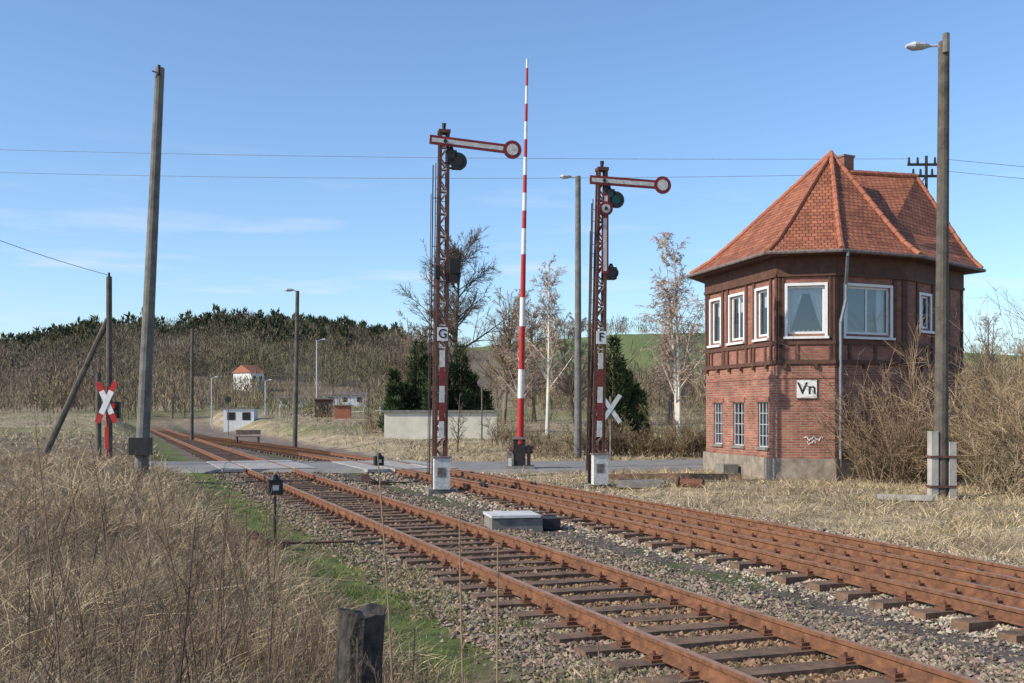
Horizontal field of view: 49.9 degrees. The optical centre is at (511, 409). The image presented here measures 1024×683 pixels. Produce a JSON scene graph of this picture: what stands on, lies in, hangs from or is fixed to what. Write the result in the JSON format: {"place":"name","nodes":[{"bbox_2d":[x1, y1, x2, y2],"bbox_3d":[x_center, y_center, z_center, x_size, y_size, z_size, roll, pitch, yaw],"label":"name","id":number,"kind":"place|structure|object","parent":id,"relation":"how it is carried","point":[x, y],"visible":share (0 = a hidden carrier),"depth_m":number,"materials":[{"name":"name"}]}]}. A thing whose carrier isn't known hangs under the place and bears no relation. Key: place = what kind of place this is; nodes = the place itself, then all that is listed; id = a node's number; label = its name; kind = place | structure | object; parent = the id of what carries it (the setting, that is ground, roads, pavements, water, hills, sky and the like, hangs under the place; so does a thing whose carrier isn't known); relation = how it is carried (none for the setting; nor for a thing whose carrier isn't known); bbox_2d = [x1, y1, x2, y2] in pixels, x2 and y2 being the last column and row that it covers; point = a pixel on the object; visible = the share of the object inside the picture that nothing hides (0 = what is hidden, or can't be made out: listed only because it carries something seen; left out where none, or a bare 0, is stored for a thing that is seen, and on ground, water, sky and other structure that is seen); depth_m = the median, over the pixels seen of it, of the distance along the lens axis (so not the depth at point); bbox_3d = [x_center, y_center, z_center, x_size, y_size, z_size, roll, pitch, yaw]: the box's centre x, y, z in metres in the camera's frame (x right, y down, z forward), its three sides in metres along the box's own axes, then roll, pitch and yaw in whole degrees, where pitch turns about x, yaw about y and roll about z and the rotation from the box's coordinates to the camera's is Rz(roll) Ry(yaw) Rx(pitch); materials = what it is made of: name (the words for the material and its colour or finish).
{"place":"outdoors","nodes":[
{"label":"outdoors","id":0,"kind":"place"},
{"bbox_2d":[0,172,802,178],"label":"overhead wire","id":1,"kind":"object","parent":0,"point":[410,178],"visible":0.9,"depth_m":41.27,"materials":[{"name":"grey metal"}]},
{"bbox_2d":[0,333,1023,682],"bbox_3d":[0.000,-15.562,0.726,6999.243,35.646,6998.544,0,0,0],"label":"ground","id":2,"kind":"structure","parent":0,"point":[204,417],"depth_m":32.36,"materials":[{"name":"plant"}]},
{"bbox_2d":[41,272,112,461],"bbox_3d":[-15.873,-1.280,40.105,2.691,7.440,0.258,0,0,4],"label":"wooden pole","id":3,"kind":"object","parent":2,"relation":"on","point":[106,326],"visible":0.71,"depth_m":39.96,"materials":[{"name":"brown wood"}]},
{"bbox_2d":[0,317,170,367],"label":"distant conifers","id":4,"kind":"object","parent":2,"relation":"on","point":[24,341],"visible":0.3,"depth_m":316.42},
{"bbox_2d":[0,370,188,410],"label":"distant trees","id":5,"kind":"object","parent":2,"relation":"on","point":[26,391],"visible":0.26,"depth_m":175.48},
{"bbox_2d":[95,373,101,456],"bbox_3d":[-15.600,0.520,41.500,0.213,3.840,0.213,0,0,0],"label":"wooden pole","id":6,"kind":"object","parent":2,"relation":"on","point":[98,443],"visible":0.65,"depth_m":41.41,"materials":[{"name":"brown wood"}]},
{"bbox_2d":[95,381,120,460],"bbox_3d":[-13.250,0.498,36.133,0.752,2.884,0.434,0,0,0],"label":"railway crossbuck sign","id":7,"kind":"object","parent":2,"relation":"on","point":[112,410],"visible":0.96,"depth_m":35.94,"materials":[{"name":"metal"}]},
{"bbox_2d":[129,65,164,472],"bbox_3d":[-10.570,-3.930,31.909,0.910,12.140,0.568,0,0,0],"label":"wooden pole","id":8,"kind":"object","parent":2,"relation":"on","point":[141,444],"visible":0.97,"depth_m":31.87,"materials":[{"name":"wood"}]},
{"bbox_2d":[2,409,312,682],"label":"dead weeds","id":9,"kind":"object","parent":2,"relation":"on","point":[187,622],"visible":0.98,"depth_m":5.61,"materials":[{"name":"plant"}]},
{"bbox_2d":[190,329,193,439],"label":"wooden pole","id":10,"kind":"object","parent":2,"relation":"on","point":[192,389],"visible":0.92,"depth_m":79.90,"materials":[{"name":"brown wood"}]},
{"bbox_2d":[0,304,404,354],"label":"distant conifers","id":11,"kind":"object","parent":2,"relation":"on","point":[320,322],"visible":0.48,"depth_m":355.61,"materials":[{"name":"plant"}]},
{"bbox_2d":[0,310,480,391],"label":"distant trees","id":12,"kind":"object","parent":2,"relation":"on","point":[374,360],"visible":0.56,"depth_m":278.02,"materials":[{"name":"plant"}]},
{"bbox_2d":[222,407,259,431],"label":"kiosk","id":13,"kind":"object","parent":2,"relation":"on","point":[239,417],"visible":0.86,"depth_m":110.50,"materials":[{"name":"white paint"}]},
{"bbox_2d":[227,412,249,419],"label":"windows","id":14,"kind":"structure","parent":13,"relation":"in","point":[245,415],"depth_m":110.50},
{"bbox_2d":[235,430,260,442],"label":"bench","id":15,"kind":"object","parent":2,"relation":"on","point":[249,432],"visible":0.82,"depth_m":72.17,"materials":[{"name":"brown wood"}]},
{"bbox_2d":[233,373,263,390],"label":"walls","id":16,"kind":"structure","parent":2,"relation":"on","point":[247,374],"depth_m":236.62,"materials":[{"name":"white paint"}]},
{"bbox_2d":[232,365,264,372],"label":"roof","id":17,"kind":"structure","parent":16,"relation":"on","point":[245,368],"depth_m":236.53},
{"bbox_2d":[284,288,298,446],"bbox_3d":[-12.002,-2.069,60.000,0.797,9.165,0.374,0,0,0],"label":"street lamp","id":18,"kind":"object","parent":2,"relation":"on","point":[295,400],"visible":0.96,"depth_m":59.91,"materials":[{"name":"grey wood"}]},
{"bbox_2d":[247,474,354,549],"bbox_3d":[-3.354,1.655,17.523,1.732,1.276,0.258,0,0,-17],"label":"switch lantern","id":19,"kind":"object","parent":2,"relation":"on","point":[275,481],"visible":0.76,"depth_m":17.33,"materials":[{"name":"black paint"}]},
{"bbox_2d":[313,398,333,416],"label":"bus shelter","id":20,"kind":"object","parent":2,"relation":"on","point":[320,401],"visible":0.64,"depth_m":117.09,"materials":[{"name":"wood"}]},
{"bbox_2d":[0,443,684,682],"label":"dry grass","id":21,"kind":"structure","parent":2,"relation":"on","point":[7,650],"depth_m":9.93,"materials":[{"name":"plant"}]},
{"bbox_2d":[333,405,352,418],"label":"shed","id":22,"kind":"structure","parent":2,"relation":"on","point":[344,411],"depth_m":111.20,"materials":[{"name":"red brick"}]},
{"bbox_2d":[323,395,366,406],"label":"walls","id":23,"kind":"structure","parent":2,"relation":"on","point":[353,402],"depth_m":192.63,"materials":[{"name":"white paint"}]},
{"bbox_2d":[0,355,705,420],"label":"distant trees","id":24,"kind":"object","parent":2,"relation":"on","point":[247,389],"visible":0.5,"depth_m":152.86,"materials":[{"name":"plant"}]},
{"bbox_2d":[334,603,385,682],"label":"wooden stump","id":25,"kind":"object","parent":2,"relation":"on","point":[365,625],"visible":0.97,"depth_m":5.41,"materials":[{"name":"grey wood"}]},
{"bbox_2d":[343,408,382,433],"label":"bare shrub","id":26,"kind":"object","parent":2,"relation":"on","point":[371,425],"visible":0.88,"depth_m":74.88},
{"bbox_2d":[39,394,705,423],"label":"distant shrubs","id":27,"kind":"object","parent":2,"relation":"on","point":[377,407],"visible":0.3,"depth_m":112.43,"materials":[{"name":"plant"}]},
{"bbox_2d":[361,453,417,484],"bbox_3d":[-3.641,1.819,33.111,1.811,1.076,0.308,0,0,-17],"label":"switch lantern","id":28,"kind":"object","parent":2,"relation":"on","point":[365,477],"visible":0.81,"depth_m":32.88,"materials":[{"name":"black paint"}]},
{"bbox_2d":[377,446,402,682],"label":"dry stem","id":29,"kind":"object","parent":2,"relation":"on","point":[390,630],"visible":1,"depth_m":4.98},
{"bbox_2d":[121,461,664,682],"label":"green grass","id":30,"kind":"structure","parent":2,"relation":"on","point":[377,577],"depth_m":12.82,"materials":[{"name":"plant"}]},
{"bbox_2d":[389,310,440,397],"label":"bare tree","id":31,"kind":"object","parent":2,"relation":"on","point":[425,336],"visible":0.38,"depth_m":99.82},
{"bbox_2d":[376,338,472,432],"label":"conifer tree","id":32,"kind":"object","parent":2,"relation":"on","point":[399,395],"visible":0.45,"depth_m":74.41,"materials":[{"name":"plant"}]},
{"bbox_2d":[381,410,498,438],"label":"pale low building","id":33,"kind":"structure","parent":2,"relation":"on","point":[406,424],"depth_m":66.48,"materials":[{"name":"paint"}]},
{"bbox_2d":[396,224,525,385],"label":"bare tree","id":34,"kind":"object","parent":2,"relation":"on","point":[455,311],"visible":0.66,"depth_m":86.29,"materials":[{"name":"plant"}]},
{"bbox_2d":[450,393,471,451],"bbox_3d":[-2.458,0.677,52.003,1.209,2.983,1.275,0,0,0],"label":"bare tree","id":35,"kind":"object","parent":2,"relation":"on","point":[457,436],"visible":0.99,"depth_m":51.95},
{"bbox_2d":[455,514,467,682],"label":"dry stem","id":36,"kind":"object","parent":2,"relation":"on","point":[461,634],"visible":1,"depth_m":4.58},
{"bbox_2d":[438,341,499,432],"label":"conifer tree","id":37,"kind":"object","parent":2,"relation":"on","point":[464,377],"visible":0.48,"depth_m":75.24,"materials":[{"name":"plant"}]},
{"bbox_2d":[425,123,521,494],"bbox_3d":[-1.034,-2.546,29.741,2.548,10.348,0.790,0,0,-12],"label":"semaphore signal","id":38,"kind":"object","parent":2,"relation":"on","point":[440,473],"visible":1,"depth_m":29.47,"materials":[{"name":"metal"}]},
{"bbox_2d":[477,378,486,439],"bbox_3d":[-1.750,0.034,63.990,0.553,3.820,0.100,0,0,0],"label":"traffic sign","id":39,"kind":"object","parent":2,"relation":"on","point":[481,382],"visible":0.9,"depth_m":63.97,"materials":[{"name":"grey metal"}]},
{"bbox_2d":[488,543,502,682],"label":"dry stem","id":40,"kind":"object","parent":2,"relation":"on","point":[496,652],"visible":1,"depth_m":4.19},
{"bbox_2d":[479,414,524,445],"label":"bare shrub","id":41,"kind":"object","parent":2,"relation":"on","point":[503,437],"visible":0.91,"depth_m":58.25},
{"bbox_2d":[0,408,1006,460],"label":"dry grass","id":42,"kind":"structure","parent":2,"relation":"on","point":[79,436],"depth_m":63.58,"materials":[{"name":"plant"}]},
{"bbox_2d":[469,285,546,423],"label":"bare tree","id":43,"kind":"object","parent":2,"relation":"on","point":[501,357],"visible":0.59,"depth_m":94.40,"materials":[{"name":"plant"}]},
{"bbox_2d":[493,289,543,402],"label":"birch tree","id":44,"kind":"object","parent":2,"relation":"on","point":[530,382],"visible":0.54,"depth_m":74.19,"materials":[{"name":"plant"}]},
{"bbox_2d":[506,59,534,468],"bbox_3d":[0.280,-4.980,38.400,1.000,14.441,0.900,0,0,0],"label":"level crossing barrier","id":45,"kind":"object","parent":2,"relation":"on","point":[518,451],"visible":0.99,"depth_m":38.17,"materials":[{"name":"metal"}]},
{"bbox_2d":[483,510,560,530],"bbox_3d":[0.194,2.105,20.641,1.336,0.350,0.900,0,0,-11],"label":"concrete cable box","id":46,"kind":"object","parent":2,"relation":"on","point":[511,520],"visible":0.91,"depth_m":20.28,"materials":[{"name":"grey concrete"}]},
{"bbox_2d":[501,420,558,455],"bbox_3d":[0.906,1.268,49.799,2.800,1.728,3.156,0,0,0],"label":"bare shrub","id":47,"kind":"object","parent":2,"relation":"on","point":[534,442],"visible":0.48,"depth_m":49.87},
{"bbox_2d":[500,307,561,421],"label":"bare tree","id":48,"kind":"object","parent":2,"relation":"on","point":[531,336],"visible":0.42,"depth_m":99.92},
{"bbox_2d":[514,252,586,434],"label":"birch tree","id":49,"kind":"object","parent":2,"relation":"on","point":[548,329],"visible":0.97,"depth_m":71.98,"materials":[{"name":"plant"}]},
{"bbox_2d":[528,429,572,458],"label":"bare shrub","id":50,"kind":"object","parent":2,"relation":"on","point":[553,449],"visible":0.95,"depth_m":46.95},
{"bbox_2d":[535,312,597,422],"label":"bare tree","id":51,"kind":"object","parent":2,"relation":"on","point":[567,390],"visible":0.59,"depth_m":89.64,"materials":[{"name":"plant"}]},
{"bbox_2d":[150,427,985,682],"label":"railway track","id":52,"kind":"structure","parent":2,"relation":"on","point":[711,667],"depth_m":12.25,"materials":[{"name":"metal"}]},
{"bbox_2d":[560,174,581,458],"bbox_3d":[2.562,-3.931,48.000,0.964,12.701,0.374,0,0,0],"label":"street lamp","id":53,"kind":"object","parent":2,"relation":"on","point":[578,416],"visible":0.96,"depth_m":47.88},
{"bbox_2d":[547,422,615,456],"bbox_3d":[3.110,1.340,49.402,3.098,1.616,2.130,0,0,-9],"label":"brown hedge","id":54,"kind":"object","parent":2,"relation":"on","point":[583,442],"visible":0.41,"depth_m":49.46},
{"bbox_2d":[150,431,1023,644],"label":"railway track","id":55,"kind":"structure","parent":2,"relation":"on","point":[841,562],"depth_m":16.43,"materials":[{"name":"metal"}]},
{"bbox_2d":[582,414,635,441],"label":"bare shrub","id":56,"kind":"object","parent":2,"relation":"on","point":[624,430],"visible":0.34,"depth_m":56.14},
{"bbox_2d":[605,394,621,460],"bbox_3d":[4.050,0.823,45.181,0.928,2.987,0.129,0,0,0],"label":"railway crossbuck sign","id":57,"kind":"object","parent":2,"relation":"on","point":[611,405],"visible":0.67,"depth_m":45.14,"materials":[{"name":"grey metal"}]},
{"bbox_2d":[206,471,1023,682],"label":"ballast gravel","id":58,"kind":"structure","parent":2,"relation":"on","point":[919,650],"depth_m":11.57,"materials":[{"name":"gravel"}]},
{"bbox_2d":[584,333,652,437],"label":"conifer tree","id":59,"kind":"object","parent":2,"relation":"on","point":[632,398],"visible":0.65,"depth_m":65.75,"materials":[{"name":"plant"}]},
{"bbox_2d":[605,425,635,456],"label":"brown hedge","id":60,"kind":"object","parent":2,"relation":"on","point":[615,444],"visible":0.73,"depth_m":48.80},
{"bbox_2d":[582,161,670,488],"bbox_3d":[3.259,-2.212,31.133,2.468,9.616,0.790,0,0,-12],"label":"semaphore signal","id":61,"kind":"object","parent":2,"relation":"on","point":[610,199],"visible":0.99,"depth_m":30.87,"materials":[{"name":"metal"}]},
{"bbox_2d":[613,426,650,456],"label":"brown hedge","id":62,"kind":"object","parent":2,"relation":"on","point":[634,450],"visible":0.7,"depth_m":48.64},
{"bbox_2d":[616,479,665,487],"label":"concrete slab","id":63,"kind":"structure","parent":2,"relation":"on","point":[635,483],"depth_m":30.20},
{"bbox_2d":[634,423,679,456],"bbox_3d":[6.344,1.340,48.682,1.961,1.644,2.072,0,0,34],"label":"brown hedge","id":64,"kind":"object","parent":2,"relation":"on","point":[648,448],"visible":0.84,"depth_m":48.40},
{"bbox_2d":[291,457,1023,651],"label":"ballast gravel","id":65,"kind":"structure","parent":2,"relation":"on","point":[942,623],"depth_m":15.96,"materials":[{"name":"gravel"}]},
{"bbox_2d":[634,232,705,436],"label":"birch tree","id":66,"kind":"object","parent":2,"relation":"on","point":[683,374],"visible":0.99,"depth_m":66.64,"materials":[{"name":"plant"}]},
{"bbox_2d":[647,422,692,456],"bbox_3d":[6.950,1.342,48.585,2.091,1.610,2.219,0,0,0],"label":"brown hedge","id":67,"kind":"object","parent":2,"relation":"on","point":[664,449],"visible":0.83,"depth_m":48.20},
{"bbox_2d":[637,394,705,450],"bbox_3d":[7.801,0.682,51.924,3.929,2.871,3.960,0,0,0],"label":"bare shrub","id":68,"kind":"object","parent":2,"relation":"on","point":[684,424],"visible":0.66,"depth_m":52.14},
{"bbox_2d":[648,327,695,423],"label":"bare tree","id":69,"kind":"object","parent":2,"relation":"on","point":[670,399],"visible":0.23,"depth_m":95.36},
{"bbox_2d":[608,473,740,479],"bbox_3d":[4.708,2.010,33.140,4.385,0.240,0.606,0,0,22],"label":"sleeper stack","id":70,"kind":"object","parent":2,"relation":"on","point":[685,476],"visible":0.7,"depth_m":32.74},
{"bbox_2d":[658,425,705,457],"bbox_3d":[7.369,1.369,48.298,2.161,1.552,2.328,0,0,16],"label":"brown hedge","id":71,"kind":"object","parent":2,"relation":"on","point":[688,450],"visible":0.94,"depth_m":48.07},
{"bbox_2d":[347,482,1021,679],"bbox_3d":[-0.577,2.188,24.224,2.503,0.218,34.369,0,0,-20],"label":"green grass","id":72,"kind":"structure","parent":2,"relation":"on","point":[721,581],"depth_m":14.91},
{"bbox_2d":[352,479,1023,681],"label":"cinder gravel","id":73,"kind":"structure","parent":2,"relation":"on","point":[925,628],"depth_m":12.79,"materials":[{"name":"gravel"}]},
{"bbox_2d":[676,477,704,487],"bbox_3d":[4.838,1.980,29.782,0.733,0.339,0.337,0,0,22],"label":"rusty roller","id":74,"kind":"object","parent":2,"relation":"on","point":[694,483],"visible":0.85,"depth_m":29.67,"materials":[{"name":"metal"}]},
{"bbox_2d":[681,426,705,456],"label":"brown hedge","id":75,"kind":"object","parent":2,"relation":"on","point":[700,436],"visible":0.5,"depth_m":47.94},
{"bbox_2d":[397,440,1023,565],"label":"dry grass","id":76,"kind":"structure","parent":2,"relation":"on","point":[883,513],"depth_m":24.30,"materials":[{"name":"plant"}]},
{"bbox_2d":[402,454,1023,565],"bbox_3d":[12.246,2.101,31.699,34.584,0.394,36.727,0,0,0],"label":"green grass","id":77,"kind":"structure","parent":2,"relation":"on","point":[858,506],"depth_m":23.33,"materials":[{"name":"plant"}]},
{"bbox_2d":[715,463,737,473],"bbox_3d":[6.950,2.000,35.600,0.500,0.500,0.700,0,0,-11],"label":"electrical box","id":78,"kind":"object","parent":2,"relation":"on","point":[728,467],"visible":0.64,"depth_m":35.29,"materials":[{"name":"concrete"}]},
{"bbox_2d":[499,314,1023,354],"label":"distant trees","id":79,"kind":"object","parent":2,"relation":"on","point":[620,329],"visible":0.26,"depth_m":426.33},
{"bbox_2d":[536,341,1023,413],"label":"distant trees","id":80,"kind":"object","parent":2,"relation":"on","point":[642,380],"visible":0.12,"depth_m":142.71,"materials":[{"name":"plant"}]},
{"bbox_2d":[703,275,965,481],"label":"walls","id":81,"kind":"structure","parent":2,"relation":"on","point":[789,451],"depth_m":33.52,"materials":[{"name":"red brick"}]},
{"bbox_2d":[719,288,882,445],"bbox_3d":[9.965,-1.285,36.739,5.243,5.270,6.964,0,0,-16],"label":"window interior","id":82,"kind":"object","parent":81,"relation":"in","point":[805,309],"depth_m":33.84,"materials":[{"name":"glass"}]},
{"bbox_2d":[796,379,816,398],"bbox_3d":[8.808,-0.630,32.867,0.600,0.580,0.050,0,0,14],"label":"name board","id":83,"kind":"object","parent":81,"relation":"attached to","point":[805,395],"visible":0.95,"depth_m":32.84,"materials":[{"name":"white paint"}]},
{"bbox_2d":[707,282,934,446],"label":"window frames","id":84,"kind":"structure","parent":81,"relation":"attached to","point":[822,285],"depth_m":33.95,"materials":[{"name":"wood"}]},
{"bbox_2d":[704,255,964,373],"bbox_3d":[10.929,-2.925,36.953,8.512,3.350,8.681,0,0,0],"label":"timber frame","id":85,"kind":"object","parent":81,"relation":"on","point":[779,269],"visible":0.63,"depth_m":33.63,"materials":[{"name":"wood"}]},
{"bbox_2d":[687,150,985,283],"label":"roof","id":86,"kind":"structure","parent":81,"relation":"on","point":[829,203],"depth_m":34.94,"materials":[{"name":"tile"}]},
{"bbox_2d":[838,154,854,169],"bbox_3d":[11.350,-8.148,37.600,0.520,1.055,0.520,0,0,-29],"label":"chimney","id":87,"kind":"object","parent":86,"relation":"on","point":[847,160],"visible":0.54,"depth_m":37.39,"materials":[{"name":"red brick"}]},
{"bbox_2d":[907,156,936,188],"bbox_3d":[14.350,-8.100,38.100,1.300,1.400,0.100,0,0,0],"label":"wire bracket","id":88,"kind":"object","parent":86,"relation":"attached to","point":[926,164],"visible":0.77,"depth_m":38.06,"materials":[{"name":"metal"}]},
{"bbox_2d":[839,252,848,466],"bbox_3d":[9.860,-1.460,32.459,0.280,6.320,0.743,0,0,0],"label":"downpipe","id":89,"kind":"object","parent":81,"relation":"attached to","point":[841,321],"visible":0.95,"depth_m":32.66,"materials":[{"name":"metal"}]},
{"bbox_2d":[803,417,917,482],"bbox_3d":[10.162,1.134,31.343,2.674,2.043,3.503,0,0,35],"label":"bare shrub","id":90,"kind":"object","parent":2,"relation":"on","point":[863,471],"visible":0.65,"depth_m":31.43,"materials":[{"name":"plant"}]},
{"bbox_2d":[765,306,1023,483],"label":"bare shrub","id":91,"kind":"object","parent":2,"relation":"on","point":[902,476],"visible":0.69,"depth_m":30.47,"materials":[{"name":"plant"}]},
{"bbox_2d":[877,494,932,500],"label":"concrete beam","id":92,"kind":"structure","parent":2,"relation":"on","point":[922,497],"depth_m":25.12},
{"bbox_2d":[796,329,1015,484],"bbox_3d":[11.256,-0.021,31.304,6.216,4.360,7.885,0,0,0],"label":"bare shrub","id":93,"kind":"object","parent":2,"relation":"on","point":[920,473],"visible":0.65,"depth_m":30.83,"materials":[{"name":"plant"}]},
{"bbox_2d":[905,32,956,498],"bbox_3d":[9.877,-3.224,25.979,1.125,11.251,0.416,0,0,0],"label":"street lamp","id":94,"kind":"object","parent":2,"relation":"on","point":[941,455],"visible":0.94,"depth_m":25.88,"materials":[{"name":"brown wood"}]},
{"bbox_2d":[873,374,1023,482],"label":"bare shrub","id":95,"kind":"object","parent":2,"relation":"on","point":[958,477],"visible":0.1,"depth_m":31.25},
{"bbox_2d":[889,328,1023,485],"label":"bare shrub","id":96,"kind":"object","parent":2,"relation":"on","point":[1017,381],"visible":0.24,"depth_m":29.69,"materials":[{"name":"plant"}]},
{"bbox_2d":[890,348,1023,491],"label":"bare shrub","id":97,"kind":"object","parent":2,"relation":"on","point":[999,428],"visible":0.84,"depth_m":27.07,"materials":[{"name":"plant"}]},
{"bbox_2d":[894,293,1023,478],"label":"bare shrub","id":98,"kind":"object","parent":2,"relation":"on","point":[980,372],"visible":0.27,"depth_m":32.81,"materials":[{"name":"plant"}]},
{"bbox_2d":[899,281,1023,473],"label":"bare shrub","id":99,"kind":"object","parent":2,"relation":"on","point":[982,410],"visible":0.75,"depth_m":27.08,"materials":[{"name":"plant"}]},
{"bbox_2d":[908,388,1023,492],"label":"bare shrub","id":100,"kind":"object","parent":2,"relation":"on","point":[980,463],"visible":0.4,"depth_m":28.36,"materials":[{"name":"plant"}]},
{"bbox_2d":[948,341,1023,467],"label":"bare shrub","id":101,"kind":"object","parent":2,"relation":"on","point":[977,393],"visible":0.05,"depth_m":36.54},
{"bbox_2d":[957,431,1023,498],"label":"bare shrub","id":102,"kind":"object","parent":2,"relation":"on","point":[1018,485],"visible":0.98,"depth_m":26.19,"materials":[{"name":"plant"}]},
{"bbox_2d":[963,312,1017,412],"bbox_3d":[26.150,-1.665,60.559,3.122,7.792,3.706,0,0,-43],"label":"bare tree","id":103,"kind":"object","parent":2,"relation":"on","point":[986,343],"visible":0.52,"depth_m":60.38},
{"bbox_2d":[0,0,1023,355],"label":"sky","id":104,"kind":"structure","parent":0,"point":[685,92],"materials":[{"name":"blue"}]},
{"bbox_2d":[117,450,997,472],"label":"road","id":105,"kind":"structure","parent":0,"point":[473,466],"depth_m":39.52,"materials":[{"name":"asphalt"}]},
{"bbox_2d":[206,460,457,471],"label":"level crossing panels","id":106,"kind":"object","parent":105,"relation":"on","point":[256,465],"visible":0.8,"depth_m":39.64,"materials":[{"name":"concrete"}]},
{"bbox_3d":[-62.000,-6.238,52.000,1.400,16.124,0.386,0,0,0],"label":"utility pole","id":107,"kind":"object","parent":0,"visible":0},
{"bbox_2d":[23,150,576,158],"bbox_3d":[-24.100,-11.400,45.050,77.065,5.413,0.013,0,0,10],"label":"overhead wire","id":108,"kind":"object","parent":107,"relation":"attached to","point":[324,156],"visible":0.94,"depth_m":41.87,"materials":[{"name":"grey metal"}]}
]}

